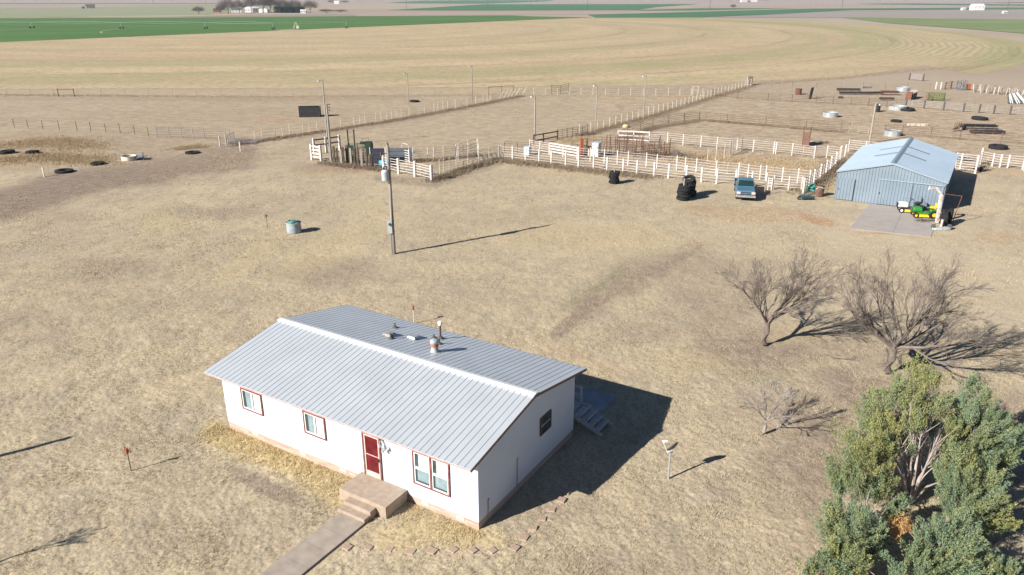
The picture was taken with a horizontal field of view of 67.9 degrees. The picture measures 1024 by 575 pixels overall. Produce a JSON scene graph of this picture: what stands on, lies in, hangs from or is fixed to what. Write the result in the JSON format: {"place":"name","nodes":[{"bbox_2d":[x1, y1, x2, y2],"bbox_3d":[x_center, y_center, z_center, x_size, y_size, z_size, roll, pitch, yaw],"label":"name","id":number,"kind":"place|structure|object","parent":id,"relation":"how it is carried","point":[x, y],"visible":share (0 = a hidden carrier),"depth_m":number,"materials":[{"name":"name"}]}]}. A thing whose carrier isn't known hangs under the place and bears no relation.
{"place":"outdoors","nodes":[
{"label":"outdoors","id":0,"kind":"place"},
{"bbox_2d":[0,5,175,7],"bbox_3d":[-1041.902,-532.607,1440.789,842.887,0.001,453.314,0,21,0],"label":"bare field","id":1,"kind":"structure","parent":0,"point":[40,6],"depth_m":1414.16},
{"bbox_2d":[0,3,272,3],"bbox_3d":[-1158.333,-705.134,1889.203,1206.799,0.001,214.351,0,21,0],"label":"wheat strip","id":2,"kind":"object","parent":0,"point":[112,3],"visible":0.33,"depth_m":1903.65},
{"bbox_2d":[0,5,302,17],"bbox_3d":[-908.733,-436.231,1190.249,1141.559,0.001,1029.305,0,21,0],"label":"pasture","id":3,"kind":"structure","parent":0,"point":[101,11],"depth_m":986.88,"materials":[{"name":"plant"}]},
{"bbox_2d":[0,4,318,4],"bbox_3d":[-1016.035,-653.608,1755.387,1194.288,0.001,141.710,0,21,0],"label":"pale field","id":4,"kind":"structure","parent":0,"point":[117,4],"depth_m":1708.77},
{"bbox_2d":[32,13,354,17],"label":"farm track","id":5,"kind":"structure","parent":0,"point":[225,14],"depth_m":831.18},
{"bbox_2d":[210,13,355,15],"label":"farmyard","id":6,"kind":"structure","parent":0,"point":[290,15],"depth_m":788.11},
{"bbox_2d":[0,15,590,41],"bbox_3d":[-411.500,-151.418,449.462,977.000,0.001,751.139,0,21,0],"label":"wheat field","id":7,"kind":"structure","parent":0,"point":[70,28],"depth_m":552.12,"materials":[{"name":"plant"}]},
{"bbox_2d":[4,21,347,28],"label":"irrigation pivot","id":8,"kind":"object","parent":7,"relation":"on","point":[297,27],"visible":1,"depth_m":481.93,"materials":[{"name":"metal"}]},
{"bbox_2d":[260,513,363,574],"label":"path","id":9,"kind":"structure","parent":0,"point":[315,547],"depth_m":29.45,"materials":[{"name":"concrete"}]},
{"bbox_2d":[170,423,484,565],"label":"straw grass","id":10,"kind":"structure","parent":0,"point":[225,430],"depth_m":34.43,"materials":[{"name":"plant"}]},
{"bbox_2d":[390,0,552,3],"bbox_3d":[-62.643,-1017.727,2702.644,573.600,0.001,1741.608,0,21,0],"label":"wheat strip","id":11,"kind":"object","parent":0,"point":[475,1],"visible":1,"depth_m":2508.05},
{"bbox_2d":[0,3,1023,574],"bbox_3d":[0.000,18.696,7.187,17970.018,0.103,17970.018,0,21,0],"label":"ground","id":12,"kind":"structure","parent":0,"point":[252,549],"depth_m":54.03,"materials":[{"name":"plant"}]},
{"bbox_2d":[54,168,73,173],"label":"tyre","id":13,"kind":"object","parent":12,"relation":"on","point":[63,170],"visible":1,"depth_m":91.76,"materials":[{"name":"black rubber"}]},
{"bbox_2d":[1,118,155,135],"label":"wire fence","id":14,"kind":"object","parent":12,"relation":"on","point":[76,126],"visible":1,"depth_m":119.49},
{"bbox_2d":[121,154,136,160],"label":"stock tank","id":15,"kind":"object","parent":12,"relation":"on","point":[129,157],"visible":0.99,"depth_m":98.39,"materials":[{"name":"white paint"}]},
{"bbox_2d":[155,126,234,146],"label":"pipe pen","id":16,"kind":"object","parent":12,"relation":"on","point":[203,129],"visible":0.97,"depth_m":112.71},
{"bbox_2d":[216,0,234,13],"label":"bare tree","id":17,"kind":"object","parent":12,"relation":"on","point":[226,3],"visible":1,"depth_m":855.07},
{"bbox_2d":[227,139,260,143],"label":"cattle panel","id":18,"kind":"object","parent":12,"relation":"on","point":[247,140],"visible":0.98,"depth_m":110.27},
{"bbox_2d":[6,88,487,95],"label":"wire fence","id":19,"kind":"object","parent":12,"relation":"on","point":[244,91],"visible":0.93,"depth_m":161.45,"materials":[{"name":"grey metal"}]},
{"bbox_2d":[285,219,300,233],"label":"well tank","id":20,"kind":"object","parent":12,"relation":"on","point":[293,226],"visible":1,"depth_m":68.16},
{"bbox_2d":[301,0,317,12],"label":"bare tree","id":21,"kind":"object","parent":12,"relation":"on","point":[309,4],"visible":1,"depth_m":894.95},
{"bbox_2d":[298,106,320,116],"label":"windbreak","id":22,"kind":"object","parent":12,"relation":"on","point":[309,111],"visible":1,"depth_m":133.08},
{"bbox_2d":[309,144,322,161],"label":"board gate","id":23,"kind":"structure","parent":12,"relation":"on","point":[312,152],"depth_m":98.13,"materials":[{"name":"white paint"}]},
{"bbox_2d":[317,79,328,146],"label":"light pole","id":24,"kind":"object","parent":12,"relation":"on","point":[325,112],"visible":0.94,"depth_m":105.98,"materials":[{"name":"grey wood"}]},
{"bbox_2d":[312,135,340,152],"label":"board fence","id":25,"kind":"object","parent":12,"relation":"on","point":[325,143],"visible":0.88,"depth_m":103.25,"materials":[{"name":"white paint"}]},
{"bbox_2d":[326,104,332,160],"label":"light pole","id":26,"kind":"object","parent":12,"relation":"on","point":[328,127],"visible":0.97,"depth_m":96.31,"materials":[{"name":"brown wood"}]},
{"bbox_2d":[347,129,372,161],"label":"squeeze chute","id":27,"kind":"object","parent":12,"relation":"on","point":[367,144],"visible":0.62,"depth_m":96.84,"materials":[{"name":"green metal"}]},
{"bbox_2d":[338,472,407,523],"bbox_3d":[-6.045,8.865,31.911,2.550,0.550,2.100,12,24,29],"label":"front porch","id":28,"kind":"object","parent":12,"relation":"on","point":[365,497],"visible":1,"depth_m":31.68,"materials":[{"name":"beige concrete"}]},
{"bbox_2d":[369,147,385,162],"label":"sheet panel","id":29,"kind":"object","parent":12,"relation":"on","point":[375,152],"visible":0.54,"depth_m":95.88,"materials":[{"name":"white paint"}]},
{"bbox_2d":[380,142,395,253],"bbox_3d":[-9.953,-6.976,61.205,0.847,9.300,0.631,-9,23,-23],"label":"utility pole","id":30,"kind":"object","parent":12,"relation":"on","point":[386,174],"visible":1,"depth_m":61.23,"materials":[{"name":"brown wood"}]},
{"bbox_2d":[254,87,526,137],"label":"wire fence","id":31,"kind":"object","parent":12,"relation":"on","point":[383,115],"visible":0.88,"depth_m":129.41,"materials":[{"name":"white paint"}]},
{"bbox_2d":[203,305,586,529],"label":"house","id":32,"kind":"structure","parent":12,"relation":"on","point":[472,432],"depth_m":33.86,"materials":[{"name":"white"}]},
{"bbox_2d":[240,387,263,415],"bbox_3d":[-12.307,5.395,35.992,1.420,1.140,0.070,12,24,29],"label":"window","id":33,"kind":"structure","parent":32,"relation":"in","point":[251,401],"depth_m":36.00,"materials":[{"name":"white paint"}]},
{"bbox_2d":[302,410,326,440],"bbox_3d":[-8.827,6.159,34.004,1.340,1.160,0.070,12,24,29],"label":"window","id":34,"kind":"structure","parent":32,"relation":"in","point":[314,425],"depth_m":34.01,"materials":[{"name":"white paint"}]},
{"bbox_2d":[361,432,382,480],"bbox_3d":[-5.980,7.199,32.525,1.010,2.180,0.085,12,24,29],"label":"front door","id":35,"kind":"structure","parent":32,"relation":"in","point":[372,457],"depth_m":32.55,"materials":[{"name":"wood"}]},
{"bbox_2d":[412,451,450,496],"bbox_3d":[-3.289,7.543,30.906,1.870,1.620,0.080,12,24,29],"label":"window","id":36,"kind":"structure","parent":32,"relation":"in","point":[432,474],"depth_m":30.91,"materials":[{"name":"white paint"}]},
{"bbox_2d":[540,409,551,436],"bbox_3d":[1.500,6.039,33.981,0.060,0.900,1.000,12,24,29],"label":"window","id":37,"kind":"structure","parent":32,"relation":"in","point":[545,421],"depth_m":34.00,"materials":[{"name":"black glass"}]},
{"bbox_2d":[385,147,412,160],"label":"sheet panel","id":38,"kind":"object","parent":12,"relation":"on","point":[395,153],"visible":0.74,"depth_m":97.26,"materials":[{"name":"metal"}]},
{"bbox_2d":[382,155,432,180],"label":"pipe fence","id":39,"kind":"object","parent":12,"relation":"on","point":[414,170],"visible":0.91,"depth_m":89.75,"materials":[{"name":"metal"}]},
{"bbox_2d":[413,142,478,158],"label":"pipe fence","id":40,"kind":"object","parent":12,"relation":"on","point":[433,150],"visible":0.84,"depth_m":99.14,"materials":[{"name":"metal"}]},
{"bbox_2d":[0,93,920,173],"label":"orange weeds","id":41,"kind":"object","parent":12,"relation":"on","point":[51,156],"visible":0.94,"depth_m":105.27,"materials":[{"name":"plant"}]},
{"bbox_2d":[433,145,499,176],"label":"pipe fence","id":42,"kind":"object","parent":12,"relation":"on","point":[464,161],"visible":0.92,"depth_m":93.20,"materials":[{"name":"metal"}]},
{"bbox_2d":[456,138,478,164],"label":"gate","id":43,"kind":"structure","parent":12,"relation":"on","point":[458,148],"depth_m":98.82,"materials":[{"name":"metal"}]},
{"bbox_2d":[0,91,1023,293],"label":"pasture grass","id":44,"kind":"structure","parent":12,"relation":"on","point":[490,180],"depth_m":85.58,"materials":[{"name":"plant"}]},
{"bbox_2d":[531,95,535,139],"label":"light pole","id":45,"kind":"object","parent":12,"relation":"on","point":[534,116],"visible":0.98,"depth_m":110.41,"materials":[{"name":"grey wood"}]},
{"bbox_2d":[549,142,577,159],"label":"board gate","id":46,"kind":"structure","parent":12,"relation":"on","point":[563,147],"depth_m":100.34,"materials":[{"name":"white paint"}]},
{"bbox_2d":[557,125,587,137],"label":"panel fence","id":47,"kind":"object","parent":12,"relation":"on","point":[573,131],"visible":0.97,"depth_m":114.11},
{"bbox_2d":[580,138,591,155],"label":"loading chute","id":48,"kind":"object","parent":12,"relation":"on","point":[582,144],"visible":0.94,"depth_m":100.79,"materials":[{"name":"metal"}]},
{"bbox_2d":[574,384,611,435],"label":"back stairs","id":49,"kind":"structure","parent":12,"relation":"on","point":[588,415],"depth_m":37.66,"materials":[{"name":"grey wood"}]},
{"bbox_2d":[591,142,601,156],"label":"feed bin","id":50,"kind":"object","parent":12,"relation":"on","point":[595,145],"visible":0.81,"depth_m":100.56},
{"bbox_2d":[232,66,968,199],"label":"brown weeds","id":51,"kind":"object","parent":12,"relation":"on","point":[501,160],"visible":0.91,"depth_m":101.62,"materials":[{"name":"plant"}]},
{"bbox_2d":[533,87,702,95],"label":"wire fence","id":52,"kind":"object","parent":12,"relation":"on","point":[557,90],"visible":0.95,"depth_m":162.60,"materials":[{"name":"white paint"}]},
{"bbox_2d":[571,134,670,158],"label":"working pens","id":53,"kind":"object","parent":12,"relation":"on","point":[641,146],"visible":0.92,"depth_m":102.06,"materials":[{"name":"metal"}]},
{"bbox_2d":[500,145,767,185],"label":"pipe fence","id":54,"kind":"object","parent":12,"relation":"on","point":[636,166],"visible":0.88,"depth_m":90.88,"materials":[{"name":"metal"}]},
{"bbox_2d":[618,130,649,141],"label":"board gate","id":55,"kind":"structure","parent":12,"relation":"on","point":[633,131],"depth_m":110.94,"materials":[{"name":"white paint"}]},
{"bbox_2d":[620,112,699,138],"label":"pipe fence","id":56,"kind":"object","parent":12,"relation":"on","point":[659,122],"visible":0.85,"depth_m":124.10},
{"bbox_2d":[579,79,751,133],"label":"wire fence","id":57,"kind":"object","parent":12,"relation":"on","point":[658,108],"visible":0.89,"depth_m":135.54,"materials":[{"name":"white paint"}]},
{"bbox_2d":[662,440,677,478],"bbox_3d":[6.923,7.531,33.406,0.853,2.068,0.442,-19,28,-40],"label":"satellite dish","id":58,"kind":"object","parent":12,"relation":"on","point":[670,449],"visible":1,"depth_m":33.14,"materials":[{"name":"metal"}]},
{"bbox_2d":[578,146,811,183],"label":"pipe fence","id":59,"kind":"object","parent":12,"relation":"on","point":[696,164],"visible":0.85,"depth_m":91.91,"materials":[{"name":"metal"}]},
{"bbox_2d":[734,177,757,198],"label":"pickup truck","id":60,"kind":"object","parent":12,"relation":"on","point":[744,187],"visible":1,"depth_m":80.00,"materials":[{"name":"teal paint"}]},
{"bbox_2d":[653,132,840,157],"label":"pipe fence","id":61,"kind":"object","parent":12,"relation":"on","point":[814,155],"visible":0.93,"depth_m":103.96,"materials":[{"name":"metal"}]},
{"bbox_2d":[734,372,801,434],"bbox_3d":[12.466,5.730,36.948,3.103,2.988,3.558,10,23,24],"label":"bare sapling","id":62,"kind":"object","parent":12,"relation":"on","point":[783,400],"visible":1,"depth_m":36.42,"materials":[{"name":"brown plant"}]},
{"bbox_2d":[699,112,850,129],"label":"pipe fence","id":63,"kind":"object","parent":12,"relation":"on","point":[841,125],"visible":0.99,"depth_m":123.93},
{"bbox_2d":[714,245,855,345],"bbox_3d":[15.907,0.325,45.780,7.482,6.739,7.685,0,21,0],"label":"bare tree","id":64,"kind":"object","parent":12,"relation":"on","point":[793,292],"visible":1,"depth_m":44.51,"materials":[{"name":"grey plant"}]},
{"bbox_2d":[772,175,802,190],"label":"gate","id":65,"kind":"structure","parent":12,"relation":"on","point":[789,179],"depth_m":83.12,"materials":[{"name":"white paint"}]},
{"bbox_2d":[802,126,811,145],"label":"loading chute","id":66,"kind":"object","parent":12,"relation":"on","point":[806,138],"visible":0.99,"depth_m":107.45,"materials":[{"name":"metal"}]},
{"bbox_2d":[802,132,810,145],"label":"end door","id":67,"kind":"structure","parent":66,"relation":"in","point":[806,138],"depth_m":107.42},
{"bbox_2d":[712,90,904,105],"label":"pipe fence","id":68,"kind":"object","parent":12,"relation":"on","point":[792,97],"visible":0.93,"depth_m":150.38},
{"bbox_2d":[814,184,824,196],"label":"barrel","id":69,"kind":"object","parent":12,"relation":"on","point":[819,191],"visible":0.92,"depth_m":80.68,"materials":[{"name":"brown plastic"}]},
{"bbox_2d":[802,146,842,192],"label":"pipe fence","id":70,"kind":"object","parent":12,"relation":"on","point":[826,165],"visible":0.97,"depth_m":88.94,"materials":[{"name":"metal"}]},
{"bbox_2d":[823,111,837,117],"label":"stock tank","id":71,"kind":"object","parent":12,"relation":"on","point":[831,114],"visible":1,"depth_m":133.07,"materials":[{"name":"metal"}]},
{"bbox_2d":[795,482,892,574],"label":"juniper","id":72,"kind":"object","parent":12,"relation":"on","point":[853,539],"visible":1,"depth_m":27.27,"materials":[{"name":"green plant"}]},
{"bbox_2d":[844,139,876,156],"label":"pipe fence","id":73,"kind":"object","parent":12,"relation":"on","point":[848,144],"visible":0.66,"depth_m":103.18,"materials":[{"name":"white paint"}]},
{"bbox_2d":[821,349,957,546],"bbox_3d":[15.888,6.492,31.496,8.917,5.497,4.670,-19,28,-40],"label":"juniper","id":74,"kind":"object","parent":12,"relation":"on","point":[915,416],"visible":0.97,"depth_m":31.36,"materials":[{"name":"green plant"}]},
{"bbox_2d":[884,129,900,136],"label":"stock tank","id":75,"kind":"object","parent":12,"relation":"on","point":[892,133],"visible":1,"depth_m":115.18,"materials":[{"name":"metal"}]},
{"bbox_2d":[850,204,935,236],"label":"concrete apron","id":76,"kind":"object","parent":12,"relation":"on","point":[879,216],"visible":0.77,"depth_m":71.61,"materials":[{"name":"concrete"}]},
{"bbox_2d":[896,198,924,212],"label":"riding mower","id":77,"kind":"object","parent":76,"relation":"on","point":[902,206],"visible":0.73,"depth_m":74.78,"materials":[{"name":"white metal"}]},
{"bbox_2d":[910,202,937,218],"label":"riding mower","id":78,"kind":"object","parent":76,"relation":"on","point":[918,211],"visible":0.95,"depth_m":73.03,"materials":[{"name":"green metal"}]},
{"bbox_2d":[928,186,942,222],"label":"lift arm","id":79,"kind":"object","parent":76,"relation":"on","point":[939,205],"visible":1,"depth_m":70.81},
{"bbox_2d":[834,137,958,211],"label":"metal shed","id":80,"kind":"structure","parent":12,"relation":"on","point":[891,173],"depth_m":78.05,"materials":[{"name":"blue metal"}]},
{"bbox_2d":[835,178,855,200],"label":"walk door","id":81,"kind":"structure","parent":80,"relation":"in","point":[845,187],"depth_m":79.07,"materials":[{"name":"metal"}]},
{"bbox_2d":[876,180,913,205],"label":"sliding door","id":82,"kind":"structure","parent":80,"relation":"in","point":[889,192],"depth_m":76.73,"materials":[{"name":"metal"}]},
{"bbox_2d":[909,184,943,209],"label":"sliding door","id":83,"kind":"structure","parent":80,"relation":"in","point":[931,196],"depth_m":75.32,"materials":[{"name":"metal"}]},
{"bbox_2d":[888,104,907,110],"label":"stock tank","id":84,"kind":"object","parent":12,"relation":"on","point":[894,107],"visible":0.98,"depth_m":141.50,"materials":[{"name":"metal"}]},
{"bbox_2d":[827,243,1007,383],"bbox_3d":[21.697,0.922,42.337,8.272,8.096,8.929,5,22,13],"label":"bare tree","id":85,"kind":"object","parent":12,"relation":"on","point":[935,299],"visible":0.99,"depth_m":41.32,"materials":[{"name":"grey plant"}]},
{"bbox_2d":[927,92,945,100],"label":"hay feeder","id":86,"kind":"object","parent":12,"relation":"on","point":[931,98],"visible":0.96,"depth_m":154.03,"materials":[{"name":"green paint"}]},
{"bbox_2d":[886,503,994,574],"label":"juniper","id":87,"kind":"object","parent":12,"relation":"on","point":[959,557],"visible":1,"depth_m":26.94,"materials":[{"name":"green plant"}]},
{"bbox_2d":[931,219,951,230],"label":"propeller base","id":88,"kind":"object","parent":12,"relation":"on","point":[941,227],"visible":1,"depth_m":69.36,"materials":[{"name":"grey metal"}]},
{"bbox_2d":[940,209,948,225],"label":"tyre","id":89,"kind":"object","parent":12,"relation":"on","point":[944,214],"visible":0.81,"depth_m":69.83,"materials":[{"name":"black rubber"}]},
{"bbox_2d":[884,124,1023,143],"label":"pipe fence","id":90,"kind":"object","parent":12,"relation":"on","point":[954,133],"visible":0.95,"depth_m":112.38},
{"bbox_2d":[905,99,1023,114],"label":"panel fence","id":91,"kind":"object","parent":12,"relation":"on","point":[963,108],"visible":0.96,"depth_m":138.77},
{"bbox_2d":[954,153,979,171],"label":"gate","id":92,"kind":"structure","parent":12,"relation":"on","point":[961,163],"depth_m":91.84,"materials":[{"name":"white paint"}]},
{"bbox_2d":[929,435,1022,537],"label":"juniper","id":93,"kind":"object","parent":12,"relation":"on","point":[955,480],"visible":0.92,"depth_m":29.70,"materials":[{"name":"green plant"}]},
{"bbox_2d":[969,4,984,9],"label":"barn","id":94,"kind":"structure","parent":12,"relation":"on","point":[977,7],"depth_m":1070.88,"materials":[{"name":"white paint"}]},
{"bbox_2d":[965,124,997,129],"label":"feed bunk","id":95,"kind":"object","parent":12,"relation":"on","point":[981,125],"visible":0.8,"depth_m":121.22,"materials":[{"name":"black metal"}]},
{"bbox_2d":[940,370,1023,479],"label":"juniper","id":96,"kind":"object","parent":12,"relation":"on","point":[998,453],"visible":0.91,"depth_m":32.21,"materials":[{"name":"green plant"}]},
{"bbox_2d":[969,129,1005,134],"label":"feed bunk","id":97,"kind":"object","parent":12,"relation":"on","point":[972,131],"visible":0.83,"depth_m":116.97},
{"bbox_2d":[988,143,1007,149],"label":"tyre","id":98,"kind":"object","parent":12,"relation":"on","point":[993,146],"visible":1,"depth_m":105.49,"materials":[{"name":"black rubber"}]},
{"bbox_2d":[980,151,1023,169],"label":"pipe fence","id":99,"kind":"object","parent":12,"relation":"on","point":[1001,159],"visible":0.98,"depth_m":94.40,"materials":[{"name":"metal"}]},
{"bbox_2d":[982,547,1023,574],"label":"juniper","id":100,"kind":"object","parent":12,"relation":"on","point":[1010,568],"visible":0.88,"depth_m":26.87,"materials":[{"name":"green plant"}]},
{"bbox_2d":[1008,92,1023,103],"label":"pipe heap","id":101,"kind":"object","parent":12,"relation":"on","point":[1014,95],"visible":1,"depth_m":151.13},
{"bbox_2d":[0,17,1023,88],"bbox_3d":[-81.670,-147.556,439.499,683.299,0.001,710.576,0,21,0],"label":"stubble field","id":102,"kind":"structure","parent":0,"point":[618,51],"depth_m":269.31,"materials":[{"name":"plant"}]},
{"bbox_2d":[0,0,1023,2],"bbox_3d":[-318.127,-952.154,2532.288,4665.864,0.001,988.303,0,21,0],"label":"field","id":103,"kind":"structure","parent":0,"point":[553,1],"depth_m":2518.19,"materials":[{"name":"plant"}]},
{"bbox_2d":[399,4,691,10],"bbox_3d":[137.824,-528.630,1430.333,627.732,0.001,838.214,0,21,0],"label":"wheat strip","id":104,"kind":"object","parent":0,"point":[501,7],"visible":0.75,"depth_m":1297.81,"materials":[{"name":"plant"}]},
{"bbox_2d":[574,387,615,420],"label":"patio","id":105,"kind":"structure","parent":0,"point":[600,402],"depth_m":40.28,"materials":[{"name":"concrete"}]},
{"bbox_2d":[345,2,1023,15],"bbox_3d":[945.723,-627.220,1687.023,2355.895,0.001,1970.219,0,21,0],"label":"tilled field","id":106,"kind":"structure","parent":0,"point":[448,12],"depth_m":1049.77,"materials":[{"name":"soil"}]},
{"bbox_2d":[642,8,781,10],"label":"wheat strip","id":107,"kind":"object","parent":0,"point":[707,9],"visible":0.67,"depth_m":1114.59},
{"bbox_2d":[590,7,1023,17],"bbox_3d":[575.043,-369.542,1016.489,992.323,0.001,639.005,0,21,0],"label":"wheat strip","id":108,"kind":"object","parent":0,"point":[722,13],"visible":0.88,"depth_m":925.60,"materials":[{"name":"plant"}]},
{"bbox_2d":[714,10,1023,18],"bbox_3d":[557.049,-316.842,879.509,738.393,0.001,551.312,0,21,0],"label":"tilled field","id":109,"kind":"structure","parent":0,"point":[974,14],"depth_m":832.02,"materials":[{"name":"soil"}]},
{"bbox_2d":[905,90,917,99],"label":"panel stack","id":110,"kind":"object","parent":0,"point":[911,94],"visible":0.96,"depth_m":155.31,"materials":[{"name":"metal"}]},
{"bbox_2d":[845,17,1023,32],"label":"green verge","id":111,"kind":"structure","parent":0,"point":[1015,26],"depth_m":588.21,"materials":[{"name":"plant"}]},
{"bbox_2d":[883,3,1023,5],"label":"wheat strip","id":112,"kind":"object","parent":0,"point":[950,4],"visible":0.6,"depth_m":1701.86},
{"bbox_2d":[956,80,971,90],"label":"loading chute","id":113,"kind":"object","parent":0,"point":[962,85],"visible":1,"depth_m":170.89,"materials":[{"name":"metal"}]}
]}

